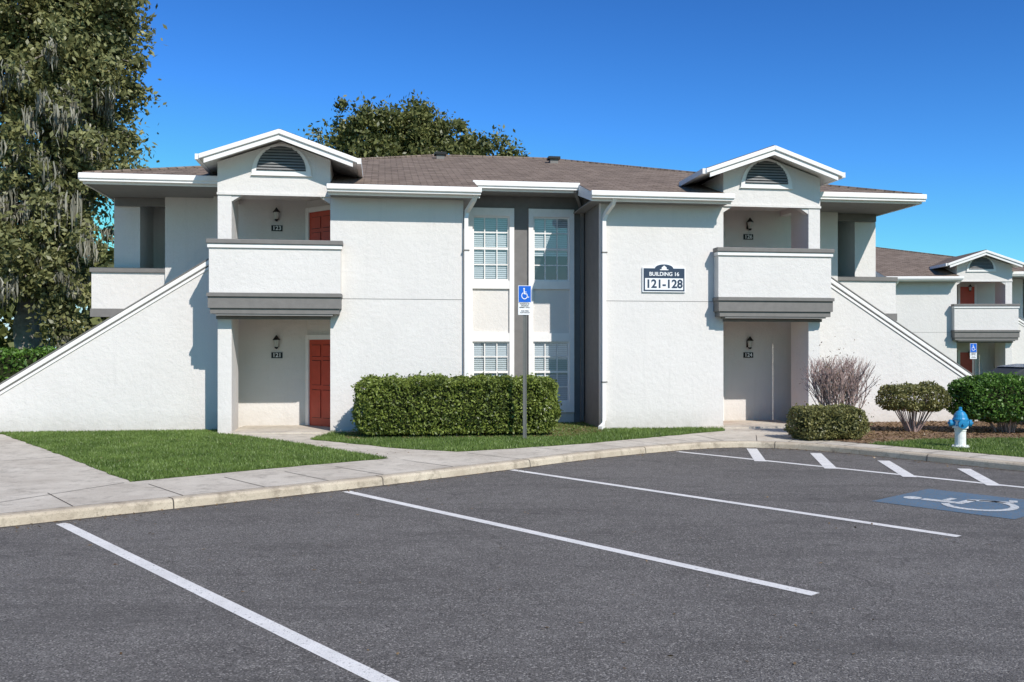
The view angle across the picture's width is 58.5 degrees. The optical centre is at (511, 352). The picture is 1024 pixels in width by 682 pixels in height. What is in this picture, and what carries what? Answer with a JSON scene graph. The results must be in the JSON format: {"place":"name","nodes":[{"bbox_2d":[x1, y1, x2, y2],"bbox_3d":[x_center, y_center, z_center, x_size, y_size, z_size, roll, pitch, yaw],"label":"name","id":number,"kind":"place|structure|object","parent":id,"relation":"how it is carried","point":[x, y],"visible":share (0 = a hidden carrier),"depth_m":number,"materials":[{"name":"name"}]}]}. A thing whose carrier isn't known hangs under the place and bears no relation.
{"place":"outdoors","nodes":[
{"label":"outdoors","id":0,"kind":"place"},
{"bbox_2d":[0,270,977,431],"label":"stair wall","id":1,"kind":"structure","parent":0,"point":[154,366],"depth_m":20.80,"materials":[{"name":"paint"}]},
{"bbox_2d":[0,260,972,389],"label":"stair cap","id":2,"kind":"object","parent":1,"relation":"on","point":[206,264],"visible":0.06,"depth_m":20.75,"materials":[{"name":"paint"}]},
{"bbox_2d":[0,265,965,394],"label":"stair lip","id":3,"kind":"object","parent":2,"relation":"attached to","point":[207,268],"visible":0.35,"depth_m":20.78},
{"bbox_2d":[0,258,973,383],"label":"stair cap top","id":4,"kind":"object","parent":2,"relation":"on","point":[208,259],"visible":0.26,"depth_m":20.78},
{"bbox_2d":[91,272,895,313],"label":"wing parapet","id":5,"kind":"structure","parent":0,"point":[116,290],"depth_m":21.97,"materials":[{"name":"paint"}]},
{"bbox_2d":[89,267,897,280],"bbox_3d":[0.072,-1.976,23.900,20.680,0.108,1.400,0,0,-8],"label":"wing cap","id":6,"kind":"object","parent":5,"relation":"on","point":[162,270],"visible":0.64,"depth_m":21.98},
{"bbox_2d":[90,308,896,320],"bbox_3d":[0.149,-0.949,23.348,20.640,0.198,0.265,0,0,-8],"label":"wing band","id":7,"kind":"object","parent":5,"relation":"attached to","point":[96,312],"visible":0.32,"depth_m":21.83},
{"bbox_2d":[115,197,875,221],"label":"wing beam","id":8,"kind":"structure","parent":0,"point":[144,202],"depth_m":22.15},
{"bbox_2d":[87,184,915,215],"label":"wing soffit","id":9,"kind":"structure","parent":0,"point":[148,191],"depth_m":21.76,"materials":[{"name":"paint"}]},
{"bbox_2d":[79,178,925,201],"bbox_3d":[0.416,-3.790,21.452,19.980,0.050,0.097,0,0,-8],"label":"wing gutter","id":10,"kind":"object","parent":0,"point":[215,183],"visible":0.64,"depth_m":20.38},
{"bbox_2d":[83,181,921,203],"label":"wing fascia","id":11,"kind":"structure","parent":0,"point":[211,185],"depth_m":20.46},
{"bbox_2d":[78,172,926,198],"bbox_3d":[0.418,-3.877,21.438,20.020,0.125,0.128,0,0,-8],"label":"wing gutter","id":12,"kind":"object","parent":11,"relation":"attached to","point":[214,179],"visible":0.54,"depth_m":20.32,"materials":[{"name":"metal"}]},
{"bbox_2d":[230,420,790,434],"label":"porch slab","id":13,"kind":"structure","parent":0,"point":[313,429],"depth_m":21.34,"materials":[{"name":"concrete"}]},
{"bbox_2d":[0,448,1023,681],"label":"parking lot","id":14,"kind":"structure","parent":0,"point":[423,595],"depth_m":7.55,"materials":[{"name":"asphalt"}]},
{"bbox_2d":[0,344,56,382],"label":"background hedge","id":15,"kind":"object","parent":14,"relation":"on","point":[14,360],"visible":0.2,"depth_m":24.55,"materials":[{"name":"green plant"}]},
{"bbox_2d":[307,199,329,339],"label":"splay wall","id":16,"kind":"structure","parent":14,"relation":"on","point":[318,327],"depth_m":21.84,"materials":[{"name":"paint"}]},
{"bbox_2d":[114,198,875,276],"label":"wing wall","id":17,"kind":"structure","parent":14,"relation":"on","point":[139,237],"depth_m":23.49,"materials":[{"name":"paint"}]},
{"bbox_2d":[109,156,901,193],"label":"roof","id":18,"kind":"structure","parent":17,"relation":"on","point":[452,171],"depth_m":23.69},
{"bbox_2d":[82,154,921,193],"bbox_3d":[-0.098,-5.030,25.123,19.964,2.286,7.386,0,0,-8],"label":"ridge cap","id":19,"kind":"object","parent":18,"relation":"attached to","point":[167,168],"visible":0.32,"depth_m":26.43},
{"bbox_2d":[328,192,731,203],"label":"front fascia","id":20,"kind":"structure","parent":18,"relation":"attached to","point":[471,196],"depth_m":20.34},
{"bbox_2d":[327,189,733,201],"bbox_3d":[0.550,-3.518,20.497,9.200,0.045,0.127,0,0,-8],"label":"front gutter","id":21,"kind":"object","parent":20,"relation":"attached to","point":[479,194],"visible":1,"depth_m":20.23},
{"bbox_2d":[326,183,734,198],"bbox_3d":[0.553,-3.598,20.477,9.240,0.115,0.168,0,0,-8],"label":"front gutter","id":22,"kind":"object","parent":21,"relation":"on","point":[479,190],"visible":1,"depth_m":20.20,"materials":[{"name":"metal"}]},
{"bbox_2d":[165,197,837,283],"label":"wall","id":23,"kind":"structure","parent":14,"relation":"on","point":[189,226],"depth_m":22.08,"materials":[{"name":"paint"}]},
{"bbox_2d":[214,196,790,426],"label":"porch back wall","id":24,"kind":"structure","parent":14,"relation":"on","point":[757,386],"depth_m":22.05,"materials":[{"name":"paint"}]},
{"bbox_2d":[271,225,752,357],"bbox_3d":[0.229,-1.457,22.779,12.120,3.190,0.017,0,0,-8],"label":"number plate","id":25,"kind":"object","parent":24,"relation":"attached to","point":[280,354],"visible":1,"depth_m":21.96,"materials":[{"name":"metal"}]},
{"bbox_2d":[305,205,723,424],"bbox_3d":[0.286,-0.862,22.373,10.518,5.220,0.814,0,0,-8],"label":"door frame","id":26,"kind":"object","parent":24,"relation":"attached to","point":[308,211],"visible":0.25,"depth_m":21.96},
{"bbox_2d":[310,210,329,426],"bbox_3d":[0.285,-0.802,22.382,10.313,5.100,0.641,0,0,-8],"label":"door leaf","id":27,"kind":"object","parent":26,"relation":"in","point":[321,421],"visible":0.21,"depth_m":21.73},
{"bbox_2d":[312,216,329,417],"bbox_3d":[0.287,-0.837,22.363,10.192,4.770,0.497,0,0,-8],"label":"door panel","id":28,"kind":"structure","parent":27,"relation":"attached to","point":[316,374],"depth_m":21.72,"materials":[{"name":"wood"}]},
{"bbox_2d":[4,430,1013,671],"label":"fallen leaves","id":29,"kind":"object","parent":14,"relation":"on","point":[397,653],"visible":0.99,"depth_m":11.37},
{"bbox_2d":[0,441,1023,527],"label":"kerb","id":30,"kind":"structure","parent":14,"relation":"on","point":[29,517],"depth_m":13.47,"materials":[{"name":"concrete"}]},
{"bbox_2d":[463,196,583,421],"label":"recess wall","id":31,"kind":"structure","parent":14,"relation":"on","point":[521,206],"depth_m":22.80,"materials":[{"name":"paint"}]},
{"bbox_2d":[474,219,566,374],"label":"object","id":32,"kind":"object","parent":31,"relation":"attached to","point":[550,271],"depth_m":22.97,"materials":[{"name":"plastic"}]},
{"bbox_2d":[468,207,573,411],"bbox_3d":[0.224,-1.040,22.813,2.440,5.080,0.155,0,0,-8],"label":"window frame","id":33,"kind":"object","parent":31,"relation":"attached to","point":[537,337],"visible":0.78,"depth_m":22.78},
{"bbox_2d":[474,218,566,399],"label":"blinds","id":34,"kind":"object","parent":33,"relation":"attached to","point":[490,224],"visible":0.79,"depth_m":22.78,"materials":[{"name":"plastic"}]},
{"bbox_2d":[473,289,568,332],"bbox_3d":[0.221,-1.030,22.840,2.440,1.098,0.100,0,0,-8],"label":"window panel","id":35,"kind":"structure","parent":33,"relation":"attached to","point":[491,310],"depth_m":22.75,"materials":[{"name":"paint"}]},
{"bbox_2d":[473,216,568,401],"bbox_3d":[0.226,-1.070,22.800,2.440,4.620,0.026,0,0,-8],"label":"window sash","id":36,"kind":"object","parent":33,"relation":"attached to","point":[507,279],"depth_m":22.83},
{"bbox_2d":[484,218,557,395],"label":"window muntins","id":37,"kind":"object","parent":36,"relation":"attached to","point":[544,279],"depth_m":22.89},
{"bbox_2d":[474,247,567,372],"bbox_3d":[0.226,-1.048,22.801,2.440,3.121,0.025,0,0,-8],"label":"window rail","id":38,"kind":"object","parent":36,"relation":"attached to","point":[501,248],"depth_m":22.74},
{"bbox_2d":[474,232,567,386],"bbox_3d":[0.226,-1.059,22.803,2.440,3.868,0.015,0,0,-8],"label":"window frame","id":39,"kind":"structure","parent":36,"relation":"attached to","point":[535,265],"depth_m":22.85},
{"bbox_2d":[480,191,582,197],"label":"soffit","id":40,"kind":"structure","parent":31,"relation":"attached to","point":[525,194],"depth_m":22.49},
{"bbox_2d":[479,185,592,200],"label":"step fascia","id":41,"kind":"structure","parent":40,"relation":"attached to","point":[583,192],"depth_m":21.44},
{"bbox_2d":[482,189,573,192],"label":"fascia","id":42,"kind":"structure","parent":41,"relation":"attached to","point":[517,190],"depth_m":22.00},
{"bbox_2d":[478,186,578,190],"bbox_3d":[0.346,-3.940,21.947,2.580,0.050,0.097,0,0,-8],"label":"gutter","id":43,"kind":"object","parent":41,"relation":"attached to","point":[529,188],"visible":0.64,"depth_m":21.93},
{"bbox_2d":[472,180,579,187],"bbox_3d":[0.348,-4.027,21.933,2.600,0.125,0.128,0,0,-8],"label":"gutter","id":44,"kind":"object","parent":43,"relation":"on","point":[525,184],"visible":0.77,"depth_m":21.87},
{"bbox_2d":[574,191,583,419],"bbox_3d":[1.654,-1.117,22.522,0.102,5.634,0.893,0,0,15],"label":"downspout","id":45,"kind":"object","parent":40,"relation":"attached to","point":[581,309],"visible":0.92,"depth_m":22.87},
{"bbox_2d":[545,412,573,422],"bbox_3d":[0.221,1.701,22.840,2.680,0.398,0.100,0,0,-8],"label":"recess base","id":46,"kind":"object","parent":31,"relation":"attached to","point":[567,417],"visible":0.11,"depth_m":22.95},
{"bbox_2d":[584,198,598,426],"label":"grey recess side wall","id":47,"kind":"structure","parent":31,"relation":"attached to","point":[591,316],"depth_m":22.18,"materials":[{"name":"paint"}]},
{"bbox_2d":[330,197,722,430],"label":"front wall","id":48,"kind":"structure","parent":14,"relation":"on","point":[664,357],"depth_m":21.25,"materials":[{"name":"paint"}]},
{"bbox_2d":[464,195,477,375],"bbox_3d":[-0.924,-0.883,20.539,0.130,5.332,0.565,0,0,-28],"label":"downspout","id":49,"kind":"object","parent":48,"relation":"attached to","point":[472,202],"visible":0.61,"depth_m":20.69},
{"bbox_2d":[330,195,726,205],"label":"front soffit","id":50,"kind":"structure","parent":48,"relation":"attached to","point":[442,198],"depth_m":20.69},
{"bbox_2d":[463,200,598,213],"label":"step soffit","id":51,"kind":"structure","parent":50,"relation":"on","point":[586,207],"depth_m":21.80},
{"bbox_2d":[598,198,616,429],"bbox_3d":[2.153,-0.888,20.964,0.389,5.321,0.522,0,0,-8],"label":"downspout","id":52,"kind":"object","parent":48,"relation":"attached to","point":[609,208],"visible":1,"depth_m":21.14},
{"bbox_2d":[642,263,684,291],"bbox_3d":[3.558,-1.750,21.413,1.040,0.680,0.052,0,0,-8],"label":"building sign","id":53,"kind":"object","parent":48,"relation":"attached to","point":[663,277],"visible":1,"depth_m":21.39,"materials":[{"name":"metal"}]},
{"bbox_2d":[57,451,1023,681],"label":"parking line","id":54,"kind":"object","parent":14,"relation":"on","point":[341,660],"visible":1,"depth_m":7.95,"materials":[{"name":"paint"}]},
{"bbox_2d":[747,448,1001,485],"bbox_3d":[6.327,1.893,14.887,2.025,0.001,7.030,0,0,-38],"label":"access aisle marking","id":55,"kind":"object","parent":14,"relation":"on","point":[820,458],"visible":1,"depth_m":15.04,"materials":[{"name":"paint"}]},
{"bbox_2d":[874,489,1023,518],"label":"accessible parking marking","id":56,"kind":"object","parent":14,"relation":"on","point":[996,506],"visible":1,"depth_m":11.55,"materials":[{"name":"blue paint"}]},
{"bbox_2d":[0,420,1023,513],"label":"sidewalk","id":57,"kind":"structure","parent":0,"point":[32,477],"depth_m":14.42,"materials":[{"name":"concrete"}]},
{"bbox_2d":[820,420,1023,443],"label":"mulch bed","id":58,"kind":"object","parent":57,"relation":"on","point":[936,433],"visible":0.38,"depth_m":20.26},
{"bbox_2d":[784,400,872,440],"bbox_3d":[6.503,1.411,18.842,1.701,0.841,1.280,0,0,-8],"label":"hedge","id":59,"kind":"object","parent":58,"relation":"on","point":[820,421],"visible":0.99,"depth_m":18.47,"materials":[{"name":"green plant"}]},
{"bbox_2d":[800,336,880,416],"bbox_3d":[7.070,0.672,19.687,2.043,2.237,1.466,0,0,0],"label":"bare shrub","id":60,"kind":"object","parent":58,"relation":"on","point":[841,385],"visible":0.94,"depth_m":19.60,"materials":[{"name":"brown plant"}]},
{"bbox_2d":[874,380,951,431],"bbox_3d":[8.939,1.199,20.387,1.623,1.176,1.203,0,0,0],"label":"shrub","id":61,"kind":"object","parent":58,"relation":"on","point":[904,401],"visible":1,"depth_m":20.15,"materials":[{"name":"green plant"}]},
{"bbox_2d":[946,371,1023,432],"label":"shrub","id":62,"kind":"object","parent":58,"relation":"on","point":[997,398],"visible":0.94,"depth_m":19.81,"materials":[{"name":"green plant"}]},
{"bbox_2d":[0,421,1023,481],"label":"lawn","id":63,"kind":"structure","parent":0,"point":[146,454],"depth_m":17.26,"materials":[{"name":"green plant"}]},
{"bbox_2d":[0,0,1023,347],"label":"sky","id":64,"kind":"structure","parent":0,"point":[915,96],"materials":[{"name":"blue"}]},
{"bbox_2d":[240,195,787,210],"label":"porch ceiling","id":65,"kind":"structure","parent":0,"point":[259,197],"depth_m":21.88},
{"bbox_2d":[217,142,819,205],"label":"gable wall","id":66,"kind":"structure","parent":0,"point":[234,174],"depth_m":20.34,"materials":[{"name":"paint"}]},
{"bbox_2d":[257,146,787,183],"bbox_3d":[0.486,-4.280,20.955,12.320,0.540,0.008,0,0,-8],"label":"vent panel","id":67,"kind":"object","parent":66,"relation":"attached to","point":[305,167],"visible":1,"depth_m":20.22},
{"bbox_2d":[256,147,787,182],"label":"vent louvres","id":68,"kind":"object","parent":67,"relation":"attached to","point":[305,169],"visible":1,"depth_m":20.20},
{"bbox_2d":[218,195,819,433],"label":"entry pier","id":69,"kind":"structure","parent":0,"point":[805,336],"depth_m":21.94,"materials":[{"name":"paint"}]},
{"bbox_2d":[238,166,797,216],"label":"gable side wall","id":70,"kind":"structure","parent":69,"relation":"on","point":[713,183],"depth_m":22.43,"materials":[{"name":"paint"}]},
{"bbox_2d":[216,316,821,321],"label":"lintel trim","id":71,"kind":"structure","parent":69,"relation":"attached to","point":[329,318],"depth_m":20.29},
{"bbox_2d":[217,192,820,208],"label":"header trim","id":72,"kind":"structure","parent":69,"relation":"attached to","point":[322,195],"depth_m":20.30,"materials":[{"name":"paint"}]},
{"bbox_2d":[209,248,830,297],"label":"balcony parapet","id":73,"kind":"structure","parent":69,"relation":"attached to","point":[256,270],"depth_m":20.07,"materials":[{"name":"paint"}]},
{"bbox_2d":[207,243,832,256],"bbox_3d":[0.509,-2.306,20.790,14.320,0.088,0.240,0,0,-8],"label":"balcony lip","id":74,"kind":"object","parent":73,"relation":"attached to","point":[282,246],"visible":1,"depth_m":20.04,"materials":[{"name":"paint"}]},
{"bbox_2d":[206,238,834,252],"bbox_3d":[0.509,-2.401,20.790,14.360,0.098,0.300,0,0,-8],"label":"balcony cap","id":75,"kind":"object","parent":73,"relation":"on","point":[327,242],"visible":0.88,"depth_m":20.01,"materials":[{"name":"paint"}]},
{"bbox_2d":[206,293,834,300],"bbox_3d":[0.506,-1.246,20.808,14.320,0.073,0.397,0,0,-8],"label":"balcony band top","id":76,"kind":"object","parent":73,"relation":"attached to","point":[341,296],"visible":0.93,"depth_m":19.98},
{"bbox_2d":[200,140,839,185],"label":"gable soffit","id":77,"kind":"structure","parent":69,"relation":"on","point":[339,168],"depth_m":21.32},
{"bbox_2d":[195,154,844,186],"bbox_3d":[0.429,-4.180,21.355,14.760,0.120,1.700,0,0,-8],"label":"gable side gutter","id":78,"kind":"object","parent":77,"relation":"attached to","point":[693,177],"visible":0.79,"depth_m":21.26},
{"bbox_2d":[198,129,842,180],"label":"gable fascia","id":79,"kind":"structure","parent":77,"relation":"attached to","point":[354,159],"depth_m":19.88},
{"bbox_2d":[251,144,792,188],"bbox_3d":[0.481,-4.250,20.983,12.580,0.700,0.050,0,0,-8],"label":"vent frame","id":80,"kind":"object","parent":77,"relation":"attached to","point":[307,173],"visible":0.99,"depth_m":20.25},
{"bbox_2d":[232,195,807,214],"bbox_3d":[0.463,-3.390,21.112,13.396,0.140,0.190,0,0,-8],"label":"opening bracket","id":81,"kind":"object","parent":69,"relation":"attached to","point":[803,211],"visible":1,"depth_m":20.47,"materials":[{"name":"paint"}]},
{"bbox_2d":[317,429,723,451],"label":"lawn","id":82,"kind":"structure","parent":0,"point":[512,443],"depth_m":18.06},
{"bbox_2d":[348,427,604,438],"bbox_3d":[-0.831,1.774,20.805,5.835,0.001,3.634,0,0,-8],"label":"mulch bed","id":83,"kind":"object","parent":82,"relation":"on","point":[485,435],"visible":0.14,"depth_m":19.52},
{"bbox_2d":[350,370,562,435],"bbox_3d":[-1.160,1.095,19.609,4.570,1.447,1.595,0,0,-8],"label":"boxwood hedge","id":84,"kind":"object","parent":83,"relation":"on","point":[437,404],"visible":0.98,"depth_m":19.07,"materials":[{"name":"green plant"}]},
{"bbox_2d":[518,285,530,438],"bbox_3d":[0.261,0.255,18.737,0.270,3.250,0.050,0,0,-4],"label":"accessible parking sign","id":85,"kind":"object","parent":82,"relation":"on","point":[524,301],"visible":1,"depth_m":18.73,"materials":[{"name":"metal"}]},
{"bbox_2d":[874,439,1023,456],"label":"lawn","id":86,"kind":"structure","parent":0,"point":[950,449],"depth_m":16.93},
{"bbox_2d":[947,407,972,447],"bbox_3d":[8.348,1.399,17.039,0.382,0.762,0.384,0,0,-41],"label":"fire hydrant","id":87,"kind":"object","parent":86,"relation":"on","point":[960,422],"visible":0.98,"depth_m":16.97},
{"bbox_2d":[957,282,994,374],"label":"porch back wall","id":88,"kind":"structure","parent":0,"point":[985,351],"depth_m":42.57,"materials":[{"name":"paint"}]},
{"bbox_2d":[954,256,1011,279],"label":"gable wall","id":89,"kind":"structure","parent":0,"point":[1003,271],"depth_m":40.79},
{"bbox_2d":[970,258,993,268],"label":"vent louvres","id":90,"kind":"object","parent":89,"relation":"attached to","point":[974,265],"visible":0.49,"depth_m":40.73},
{"bbox_2d":[948,250,1023,266],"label":"gable fascia","id":91,"kind":"structure","parent":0,"point":[990,252],"depth_m":40.27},
{"bbox_2d":[1012,324,1023,363],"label":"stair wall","id":92,"kind":"structure","parent":0,"point":[1018,351],"depth_m":41.68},
{"label":"lawn terrain","id":93,"kind":"structure","parent":0,"visible":0},
{"bbox_2d":[0,0,167,353],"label":"live oak tree","id":94,"kind":"object","parent":93,"relation":"on","point":[65,77],"visible":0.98,"depth_m":26.95,"materials":[{"name":"green plant"}]},
{"bbox_2d":[298,90,529,157],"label":"oak tree","id":95,"kind":"object","parent":93,"relation":"on","point":[409,130],"visible":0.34,"depth_m":41.19,"materials":[{"name":"green plant"}]},
{"bbox_2d":[896,282,956,362],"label":"front wall","id":96,"kind":"structure","parent":93,"relation":"on","point":[923,310],"depth_m":40.88,"materials":[{"name":"paint"}]},
{"bbox_2d":[1012,279,1022,318],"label":"wall","id":97,"kind":"structure","parent":93,"relation":"on","point":[1017,291],"depth_m":42.91,"materials":[{"name":"paint"}]},
{"bbox_2d":[1023,284,1023,315],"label":"wing wall","id":98,"kind":"structure","parent":93,"relation":"on","point":[1023,299],"depth_m":44.09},
{"bbox_2d":[876,248,1023,276],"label":"roof","id":99,"kind":"structure","parent":98,"relation":"on","point":[894,263],"depth_m":43.10,"materials":[{"name":"brown"}]},
{"bbox_2d":[896,280,961,281],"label":"front fascia","id":100,"kind":"structure","parent":99,"relation":"attached to","point":[924,280],"depth_m":40.46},
{"bbox_2d":[898,279,962,279],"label":"front gutter","id":101,"kind":"object","parent":100,"relation":"attached to","point":[930,279],"visible":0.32,"depth_m":40.31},
{"bbox_2d":[886,276,963,278],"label":"front gutter","id":102,"kind":"object","parent":101,"relation":"on","point":[930,277],"visible":0.38,"depth_m":40.27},
{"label":"porch","id":103,"kind":"object","parent":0,"visible":0},
{"bbox_2d":[960,287,973,372],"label":"side door leaf","id":104,"kind":"object","parent":103,"relation":"on","point":[966,296],"visible":0.36,"depth_m":42.54,"materials":[{"name":"red paint"}]},
{"bbox_2d":[958,285,976,374],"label":"side door frame","id":105,"kind":"object","parent":103,"relation":"on","point":[975,302],"visible":0.34,"depth_m":42.52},
{"bbox_2d":[995,282,1011,367],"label":"entry pier","id":106,"kind":"structure","parent":103,"relation":"on","point":[1003,351],"depth_m":40.93,"materials":[{"name":"paint"}]},
{"bbox_2d":[929,250,1000,267],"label":"gable shingles","id":107,"kind":"object","parent":106,"relation":"on","point":[949,260],"visible":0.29,"depth_m":41.55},
{"bbox_2d":[951,308,1018,329],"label":"balcony parapet","id":108,"kind":"structure","parent":106,"relation":"attached to","point":[984,318],"depth_m":40.50,"materials":[{"name":"paint"}]},
{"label":"balcony floor","id":109,"kind":"structure","parent":0,"visible":0},
{"bbox_2d":[215,314,825,318],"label":"balcony soffit","id":110,"kind":"structure","parent":109,"relation":"attached to","point":[329,315],"depth_m":20.07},
{"bbox_2d":[210,308,830,316],"bbox_3d":[0.500,-0.899,20.848,14.200,0.118,0.317,0,0,-8],"label":"balcony band","id":111,"kind":"object","parent":110,"relation":"on","point":[337,312],"visible":0.96,"depth_m":20.05,"materials":[{"name":"paint"}]},
{"bbox_2d":[208,293,832,311],"bbox_3d":[0.503,-1.123,20.828,14.280,0.327,0.357,0,0,-8],"label":"balcony band","id":112,"kind":"object","parent":111,"relation":"on","point":[336,303],"visible":0.75,"depth_m":20.02,"materials":[{"name":"paint"}]},
{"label":"balcony floor","id":113,"kind":"structure","parent":0,"visible":0},
{"bbox_2d":[955,340,1014,340],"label":"balcony soffit","id":114,"kind":"structure","parent":113,"relation":"attached to","point":[984,340],"depth_m":40.50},
{"bbox_2d":[952,338,1017,339],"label":"balcony band","id":115,"kind":"object","parent":114,"relation":"on","point":[984,338],"visible":0.5,"depth_m":40.48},
{"bbox_2d":[951,332,1019,337],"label":"balcony band","id":116,"kind":"object","parent":115,"relation":"on","point":[985,334],"visible":0.5,"depth_m":40.44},
{"label":"rear parking lot","id":117,"kind":"structure","parent":0,"visible":0},
{"bbox_2d":[990,364,1023,376],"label":"parked car","id":118,"kind":"object","parent":117,"relation":"on","point":[1011,368],"visible":0.04,"depth_m":26.11,"materials":[{"name":"paint"}]},
{"label":"ground","id":119,"kind":"structure","parent":0,"visible":0},
{"bbox_2d":[0,228,113,352],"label":"distant trees","id":120,"kind":"object","parent":119,"relation":"on","point":[8,316],"visible":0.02,"depth_m":53.46,"materials":[{"name":"green plant"}]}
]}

